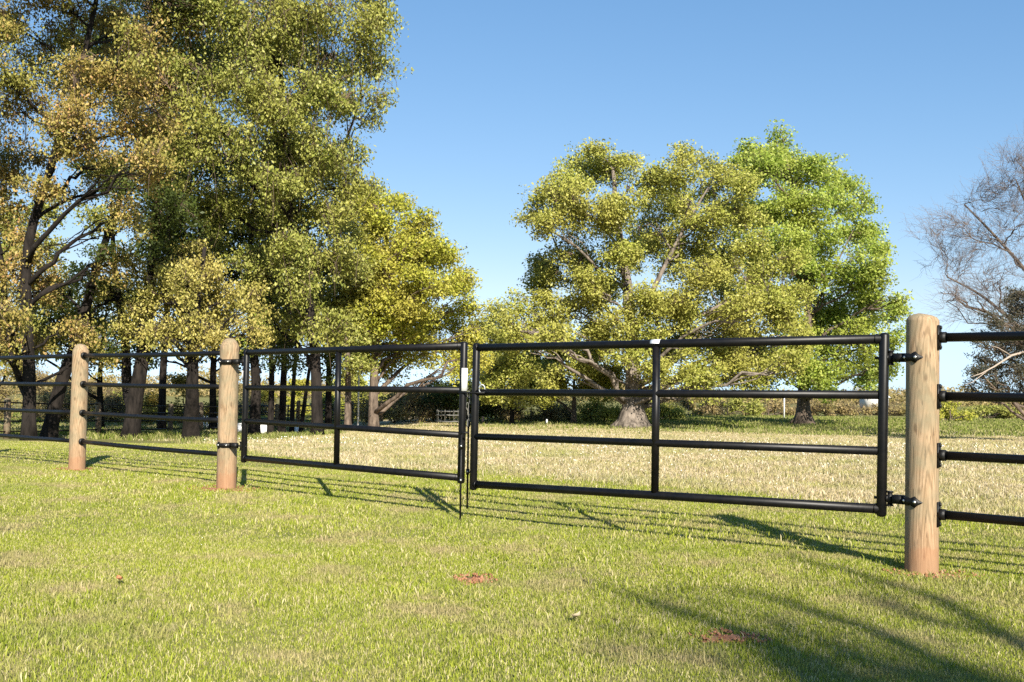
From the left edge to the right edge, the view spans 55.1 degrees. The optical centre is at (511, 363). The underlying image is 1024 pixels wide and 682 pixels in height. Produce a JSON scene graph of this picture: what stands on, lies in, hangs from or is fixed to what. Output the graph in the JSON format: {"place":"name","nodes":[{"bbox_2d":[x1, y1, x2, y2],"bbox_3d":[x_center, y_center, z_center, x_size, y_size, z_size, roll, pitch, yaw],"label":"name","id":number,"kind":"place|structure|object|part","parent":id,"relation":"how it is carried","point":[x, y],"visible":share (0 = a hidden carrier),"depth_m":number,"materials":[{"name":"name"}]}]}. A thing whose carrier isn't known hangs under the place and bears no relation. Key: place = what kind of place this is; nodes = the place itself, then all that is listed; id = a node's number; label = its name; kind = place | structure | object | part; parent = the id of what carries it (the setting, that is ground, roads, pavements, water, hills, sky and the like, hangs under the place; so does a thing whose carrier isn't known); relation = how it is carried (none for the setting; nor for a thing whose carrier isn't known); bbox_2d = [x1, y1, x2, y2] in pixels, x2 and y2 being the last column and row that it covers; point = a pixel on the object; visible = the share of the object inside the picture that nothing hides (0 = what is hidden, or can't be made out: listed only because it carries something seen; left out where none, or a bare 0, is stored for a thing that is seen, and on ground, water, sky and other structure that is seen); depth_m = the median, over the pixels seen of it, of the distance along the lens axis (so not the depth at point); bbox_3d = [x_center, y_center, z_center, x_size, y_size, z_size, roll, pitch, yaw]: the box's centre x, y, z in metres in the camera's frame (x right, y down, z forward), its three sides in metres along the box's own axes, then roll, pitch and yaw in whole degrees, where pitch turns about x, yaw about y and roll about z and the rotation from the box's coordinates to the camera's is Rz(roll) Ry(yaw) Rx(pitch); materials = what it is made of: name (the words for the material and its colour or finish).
{"place":"outdoors","nodes":[
{"label":"outdoors","id":0,"kind":"place"},
{"bbox_2d":[0,387,1023,681],"bbox_3d":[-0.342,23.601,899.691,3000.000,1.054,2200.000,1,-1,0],"label":"ground","id":1,"kind":"structure","parent":0,"point":[520,651],"depth_m":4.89,"materials":[{"name":"green plant"}]},
{"bbox_2d":[0,363,96,419],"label":"scrub bush","id":2,"kind":"object","parent":1,"relation":"on","point":[4,393],"visible":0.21,"depth_m":51.86,"materials":[{"name":"green plant"}]},
{"bbox_2d":[0,182,122,385],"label":"woodland tree","id":3,"kind":"object","parent":1,"relation":"on","point":[93,218],"visible":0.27,"depth_m":39.56,"materials":[{"name":"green plant"}]},
{"bbox_2d":[52,467,92,470],"bbox_3d":[-5.491,1.317,12.292,0.505,0.041,0.423,1,-1,0],"label":"clay patch","id":4,"kind":"object","parent":1,"relation":"on","point":[66,469],"visible":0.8,"depth_m":12.24,"materials":[{"name":"brown soil"}]},
{"bbox_2d":[1,276,170,427],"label":"woodland tree","id":5,"kind":"object","parent":1,"relation":"on","point":[99,397],"visible":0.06,"depth_m":42.86,"materials":[{"name":"green plant"}]},
{"bbox_2d":[17,128,155,437],"bbox_3d":[-12.255,-2.343,29.090,6.572,9.438,3.332,0,-2,41],"label":"leaning tree","id":6,"kind":"object","parent":1,"relation":"on","point":[50,426],"visible":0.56,"depth_m":28.88,"materials":[{"name":"green plant"}]},
{"bbox_2d":[36,381,144,422],"bbox_3d":[-21.716,2.035,49.955,4.708,3.626,8.691,2,-2,-39],"label":"scrub bush","id":7,"kind":"object","parent":1,"relation":"on","point":[112,398],"visible":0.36,"depth_m":50.13,"materials":[{"name":"green plant"}]},
{"bbox_2d":[0,0,211,440],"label":"tall tree","id":8,"kind":"object","parent":1,"relation":"on","point":[65,119],"visible":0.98,"depth_m":27.01,"materials":[{"name":"green plant"}]},
{"bbox_2d":[0,338,238,488],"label":"pipe fence","id":9,"kind":"object","parent":1,"relation":"on","point":[226,420],"visible":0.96,"depth_m":11.44,"materials":[{"name":"brown wood"}]},
{"bbox_2d":[216,341,470,520],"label":"tube gate","id":10,"kind":"structure","parent":9,"relation":"attached to","point":[337,427],"depth_m":9.08,"materials":[{"name":"black metal"}]},
{"bbox_2d":[110,391,157,411],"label":"scrub bush","id":11,"kind":"object","parent":1,"relation":"on","point":[143,403],"visible":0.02,"depth_m":61.11,"materials":[{"name":"green plant"}]},
{"bbox_2d":[82,0,235,439],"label":"forked tree","id":12,"kind":"object","parent":1,"relation":"on","point":[133,399],"visible":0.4,"depth_m":29.39,"materials":[{"name":"green plant"}]},
{"bbox_2d":[31,0,317,430],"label":"woodland tree","id":13,"kind":"object","parent":1,"relation":"on","point":[162,380],"visible":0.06,"depth_m":39.59,"materials":[{"name":"green plant"}]},
{"bbox_2d":[141,372,218,423],"bbox_3d":[-16.177,1.800,48.563,5.404,2.822,3.551,1,-1,0],"label":"scrub bush","id":14,"kind":"object","parent":1,"relation":"on","point":[153,398],"visible":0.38,"depth_m":47.94,"materials":[{"name":"green plant"}]},
{"bbox_2d":[82,234,280,439],"bbox_3d":[-9.685,-0.670,28.975,5.341,6.366,5.764,2,-2,-28],"label":"drooping tree","id":15,"kind":"object","parent":1,"relation":"on","point":[180,282],"visible":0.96,"depth_m":28.20,"materials":[{"name":"green plant"}]},
{"bbox_2d":[0,398,395,438],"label":"wooden fence","id":16,"kind":"object","parent":1,"relation":"on","point":[7,420],"visible":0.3,"depth_m":35.04,"materials":[{"name":"brown wood"}]},
{"bbox_2d":[125,148,320,429],"bbox_3d":[-12.040,-3.349,42.077,9.385,12.598,7.244,1,-1,0],"label":"woodland tree","id":17,"kind":"object","parent":1,"relation":"on","point":[235,237],"visible":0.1,"depth_m":41.79,"materials":[{"name":"green plant"}]},
{"bbox_2d":[188,485,259,491],"bbox_3d":[-3.034,1.305,10.290,0.947,0.040,0.616,1,-1,0],"label":"clay patch","id":18,"kind":"object","parent":1,"relation":"on","point":[205,488],"visible":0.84,"depth_m":10.29,"materials":[{"name":"brown soil"}]},
{"bbox_2d":[238,423,241,431],"bbox_3d":[-10.265,2.446,36.946,0.212,0.447,0.157,1,-1,0],"label":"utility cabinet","id":19,"kind":"object","parent":1,"relation":"on","point":[239,427],"visible":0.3,"depth_m":36.87,"materials":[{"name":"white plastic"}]},
{"bbox_2d":[142,404,344,420],"bbox_3d":[-14.441,2.591,52.523,11.339,1.133,0.142,1,-1,-6],"label":"wooden fence","id":20,"kind":"object","parent":1,"relation":"on","point":[287,415],"visible":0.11,"depth_m":52.71,"materials":[{"name":"black wood"}]},
{"bbox_2d":[223,214,281,436],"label":"slender tree","id":21,"kind":"object","parent":1,"relation":"on","point":[255,404],"visible":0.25,"depth_m":32.87,"materials":[{"name":"green plant"}]},
{"bbox_2d":[216,383,289,416],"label":"scrub bush","id":22,"kind":"object","parent":1,"relation":"on","point":[264,409],"visible":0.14,"depth_m":63.25,"materials":[{"name":"green plant"}]},
{"bbox_2d":[260,425,266,432],"bbox_3d":[-9.112,2.417,35.949,0.310,0.444,0.225,1,-1,0],"label":"utility cabinet","id":23,"kind":"object","parent":1,"relation":"on","point":[264,428],"visible":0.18,"depth_m":35.84,"materials":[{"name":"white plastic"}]},
{"bbox_3d":[-9.112,2.423,35.844,0.225,0.311,0.012,1,-1,0],"label":"door","id":24,"kind":"part","parent":23,"relation":"part of","materials":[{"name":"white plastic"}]},
{"bbox_2d":[129,0,413,434],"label":"tall tree","id":25,"kind":"object","parent":1,"relation":"on","point":[281,184],"visible":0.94,"depth_m":30.07,"materials":[{"name":"green plant"}]},
{"bbox_2d":[239,235,310,433],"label":"slender tree","id":26,"kind":"object","parent":1,"relation":"on","point":[270,428],"visible":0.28,"depth_m":34.69,"materials":[{"name":"green plant"}]},
{"bbox_2d":[258,232,315,432],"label":"slender tree","id":27,"kind":"object","parent":1,"relation":"on","point":[282,403],"visible":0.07,"depth_m":35.86,"materials":[{"name":"green plant"}]},
{"bbox_2d":[263,250,327,432],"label":"slender tree","id":28,"kind":"object","parent":1,"relation":"on","point":[292,406],"visible":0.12,"depth_m":37.13,"materials":[{"name":"green plant"}]},
{"bbox_2d":[249,377,344,414],"bbox_3d":[-14.184,2.275,65.596,6.685,2.887,3.636,1,-1,-16],"label":"scrub bush","id":29,"kind":"object","parent":1,"relation":"on","point":[264,394],"visible":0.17,"depth_m":64.88,"materials":[{"name":"green plant"}]},
{"bbox_2d":[298,281,340,431],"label":"slender tree","id":30,"kind":"object","parent":1,"relation":"on","point":[302,416],"visible":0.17,"depth_m":36.92,"materials":[{"name":"green plant"}]},
{"bbox_2d":[268,181,388,429],"bbox_3d":[-7.769,-2.871,43.824,6.174,11.862,6.521,1,-1,-21],"label":"woodland tree","id":31,"kind":"object","parent":1,"relation":"on","point":[328,378],"visible":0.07,"depth_m":43.76,"materials":[{"name":"green plant"}]},
{"bbox_2d":[312,218,387,431],"bbox_3d":[-7.052,-1.564,39.930,4.092,8.835,4.978,1,-1,0],"label":"slender tree","id":32,"kind":"object","parent":1,"relation":"on","point":[359,364],"visible":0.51,"depth_m":39.69,"materials":[{"name":"green plant"}]},
{"bbox_2d":[310,368,391,419],"bbox_3d":[-9.193,2.003,60.371,6.357,3.783,4.847,0,-2,43],"label":"scrub bush","id":33,"kind":"object","parent":1,"relation":"on","point":[354,380],"visible":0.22,"depth_m":60.49,"materials":[{"name":"green plant"}]},
{"bbox_2d":[357,375,359,424],"bbox_3d":[-7.189,1.770,45.968,0.076,2.504,0.080,1,-1,0],"label":"pole","id":34,"kind":"object","parent":1,"relation":"on","point":[358,401],"visible":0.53,"depth_m":45.93,"materials":[{"name":"white plastic"}]},
{"bbox_2d":[341,369,458,424],"bbox_3d":[-5.423,1.529,49.718,6.736,4.159,6.352,1,-1,0],"label":"scrub bush","id":35,"kind":"object","parent":1,"relation":"on","point":[395,412],"visible":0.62,"depth_m":49.59,"materials":[{"name":"green plant"}]},
{"bbox_2d":[321,180,496,426],"bbox_3d":[-4.666,-2.681,42.030,8.142,11.214,9.056,1,-1,0],"label":"spreading tree","id":36,"kind":"object","parent":1,"relation":"on","point":[406,304],"visible":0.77,"depth_m":40.60,"materials":[{"name":"green plant"}]},
{"bbox_2d":[384,373,458,421],"bbox_3d":[-4.298,1.762,51.301,5.444,2.866,4.960,1,-1,0],"label":"scrub bush","id":37,"kind":"object","parent":1,"relation":"on","point":[436,383],"visible":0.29,"depth_m":50.69,"materials":[{"name":"green plant"}]},
{"bbox_2d":[436,409,458,422],"bbox_3d":[-2.986,2.521,46.951,1.284,0.684,0.844,1,-1,0],"label":"hay feeder","id":38,"kind":"object","parent":1,"relation":"on","point":[441,415],"visible":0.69,"depth_m":46.65,"materials":[{"name":"grey metal"}]},
{"bbox_2d":[434,371,504,420],"bbox_3d":[-2.225,1.767,51.274,3.883,3.043,4.615,1,-1,0],"label":"scrub bush","id":39,"kind":"object","parent":1,"relation":"on","point":[485,410],"visible":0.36,"depth_m":49.73,"materials":[{"name":"green plant"}]},
{"bbox_2d":[453,572,497,584],"bbox_3d":[-0.212,1.233,5.656,0.266,0.041,0.337,1,-1,0],"label":"clay patch","id":40,"kind":"object","parent":1,"relation":"on","point":[475,577],"visible":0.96,"depth_m":5.63,"materials":[{"name":"brown soil"}]},
{"bbox_2d":[443,378,544,421],"bbox_3d":[-0.952,2.050,51.581,5.652,3.252,4.994,1,-1,0],"label":"scrub bush","id":41,"kind":"object","parent":1,"relation":"on","point":[504,413],"visible":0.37,"depth_m":51.07,"materials":[{"name":"green plant"}]},
{"bbox_2d":[463,297,535,414],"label":"spreading tree","id":42,"kind":"object","parent":1,"relation":"on","point":[489,325],"visible":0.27,"depth_m":57.49,"materials":[{"name":"green plant"}]},
{"bbox_2d":[0,365,1022,406],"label":"woods","id":43,"kind":"object","parent":1,"relation":"on","point":[894,395],"visible":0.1,"depth_m":157.18,"materials":[{"name":"green plant"}]},
{"bbox_2d":[470,351,553,423],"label":"understory tree","id":44,"kind":"object","parent":1,"relation":"on","point":[503,368],"visible":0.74,"depth_m":45.69,"materials":[{"name":"green plant"}]},
{"bbox_2d":[498,386,570,421],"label":"scrub bush","id":45,"kind":"object","parent":1,"relation":"on","point":[550,414],"visible":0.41,"depth_m":52.49,"materials":[{"name":"green plant"}]},
{"bbox_2d":[111,434,1023,622],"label":"clover flowers","id":46,"kind":"object","parent":1,"relation":"on","point":[615,451],"visible":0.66,"depth_m":18.16,"materials":[{"name":"beige plant"}]},
{"bbox_2d":[510,321,625,422],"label":"understory tree","id":47,"kind":"object","parent":1,"relation":"on","point":[604,381],"visible":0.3,"depth_m":49.63,"materials":[{"name":"green plant"}]},
{"bbox_2d":[531,396,616,420],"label":"scrub bush","id":48,"kind":"object","parent":1,"relation":"on","point":[568,417],"visible":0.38,"depth_m":53.77,"materials":[{"name":"green plant"}]},
{"bbox_2d":[571,397,621,422],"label":"scrub bush","id":49,"kind":"object","parent":1,"relation":"on","point":[604,413],"visible":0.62,"depth_m":51.82,"materials":[{"name":"green plant"}]},
{"bbox_2d":[493,137,824,427],"bbox_3d":[7.088,-3.829,45.815,15.864,13.875,10.971,1,-1,0],"label":"oak tree","id":50,"kind":"object","parent":1,"relation":"on","point":[560,195],"visible":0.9,"depth_m":44.71,"materials":[{"name":"green plant"}]},
{"bbox_2d":[644,400,691,420],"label":"scrub bush","id":51,"kind":"object","parent":1,"relation":"on","point":[677,412],"visible":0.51,"depth_m":58.12,"materials":[{"name":"green plant"}]},
{"bbox_2d":[661,398,735,415],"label":"scrub bush","id":52,"kind":"object","parent":1,"relation":"on","point":[715,409],"visible":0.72,"depth_m":72.00,"materials":[{"name":"green plant"}]},
{"bbox_2d":[691,398,765,415],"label":"scrub bush","id":53,"kind":"object","parent":1,"relation":"on","point":[750,408],"visible":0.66,"depth_m":73.88,"materials":[{"name":"green plant"}]},
{"bbox_2d":[687,627,770,643],"bbox_3d":[0.972,1.200,4.325,0.318,0.045,0.318,2,-2,-40],"label":"clay patch","id":54,"kind":"object","parent":1,"relation":"on","point":[733,637],"visible":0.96,"depth_m":4.31,"materials":[{"name":"brown soil"}]},
{"bbox_2d":[737,398,796,415],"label":"scrub bush","id":55,"kind":"object","parent":1,"relation":"on","point":[771,406],"visible":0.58,"depth_m":76.06,"materials":[{"name":"green plant"}]},
{"bbox_2d":[712,117,914,424],"bbox_3d":[16.565,-5.256,54.179,11.618,17.384,9.975,1,-1,0],"label":"maple tree","id":56,"kind":"object","parent":1,"relation":"on","point":[778,165],"visible":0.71,"depth_m":52.72,"materials":[{"name":"green plant"}]},
{"bbox_2d":[792,389,864,415],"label":"scrub bush","id":57,"kind":"object","parent":1,"relation":"on","point":[827,409],"visible":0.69,"depth_m":79.42,"materials":[{"name":"green plant"}]},
{"bbox_2d":[839,400,905,415],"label":"scrub bush","id":58,"kind":"object","parent":1,"relation":"on","point":[867,411],"visible":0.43,"depth_m":83.41,"materials":[{"name":"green plant"}]},
{"bbox_2d":[888,398,951,415],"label":"scrub bush","id":59,"kind":"object","parent":1,"relation":"on","point":[899,411],"visible":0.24,"depth_m":83.06,"materials":[{"name":"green plant"}]},
{"bbox_2d":[882,566,984,578],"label":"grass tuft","id":60,"kind":"object","parent":1,"relation":"on","point":[926,574],"visible":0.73,"depth_m":5.93,"materials":[{"name":"green plant"}]},
{"bbox_2d":[939,401,977,420],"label":"scrub bush","id":61,"kind":"object","parent":1,"relation":"on","point":[949,413],"visible":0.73,"depth_m":66.51,"materials":[{"name":"green plant"}]},
{"bbox_2d":[899,121,1023,341],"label":"bare tree","id":62,"kind":"object","parent":1,"relation":"on","point":[956,294],"visible":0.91,"depth_m":37.50,"materials":[{"name":"grey plant"}]},
{"bbox_2d":[904,313,1023,573],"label":"pipe fence","id":63,"kind":"object","parent":1,"relation":"on","point":[926,396],"visible":0.98,"depth_m":5.97,"materials":[{"name":"brown wood"}]},
{"bbox_2d":[458,333,922,516],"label":"tube gate","id":64,"kind":"structure","parent":63,"relation":"attached to","point":[884,497],"depth_m":6.94,"materials":[{"name":"black metal"}]},
{"bbox_2d":[957,403,1020,418],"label":"scrub bush","id":65,"kind":"object","parent":1,"relation":"on","point":[999,411],"visible":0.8,"depth_m":77.28,"materials":[{"name":"green plant"}]},
{"bbox_2d":[960,284,1023,420],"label":"bare tree","id":66,"kind":"object","parent":1,"relation":"on","point":[1003,349],"visible":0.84,"depth_m":32.28,"materials":[{"name":"plant"}]},
{"bbox_2d":[991,402,1023,418],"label":"scrub bush","id":67,"kind":"object","parent":1,"relation":"on","point":[1015,410],"visible":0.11,"depth_m":78.47,"materials":[{"name":"green plant"}]},
{"bbox_2d":[0,422,1023,516],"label":"field grass","id":68,"kind":"structure","parent":0,"point":[808,474],"depth_m":14.99,"materials":[{"name":"beige plant"}]},
{"bbox_2d":[0,407,1023,443],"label":"meadow grass","id":69,"kind":"structure","parent":0,"point":[822,422],"depth_m":46.88,"materials":[{"name":"green plant"}]},
{"bbox_2d":[0,0,1023,394],"label":"sky","id":70,"kind":"structure","parent":0,"point":[915,92],"materials":[{"name":"blue"}]},
{"bbox_2d":[859,396,890,407],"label":"farm shed","id":71,"kind":"structure","parent":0,"point":[865,402],"depth_m":118.75,"materials":[{"name":"grey metal"}]}
]}

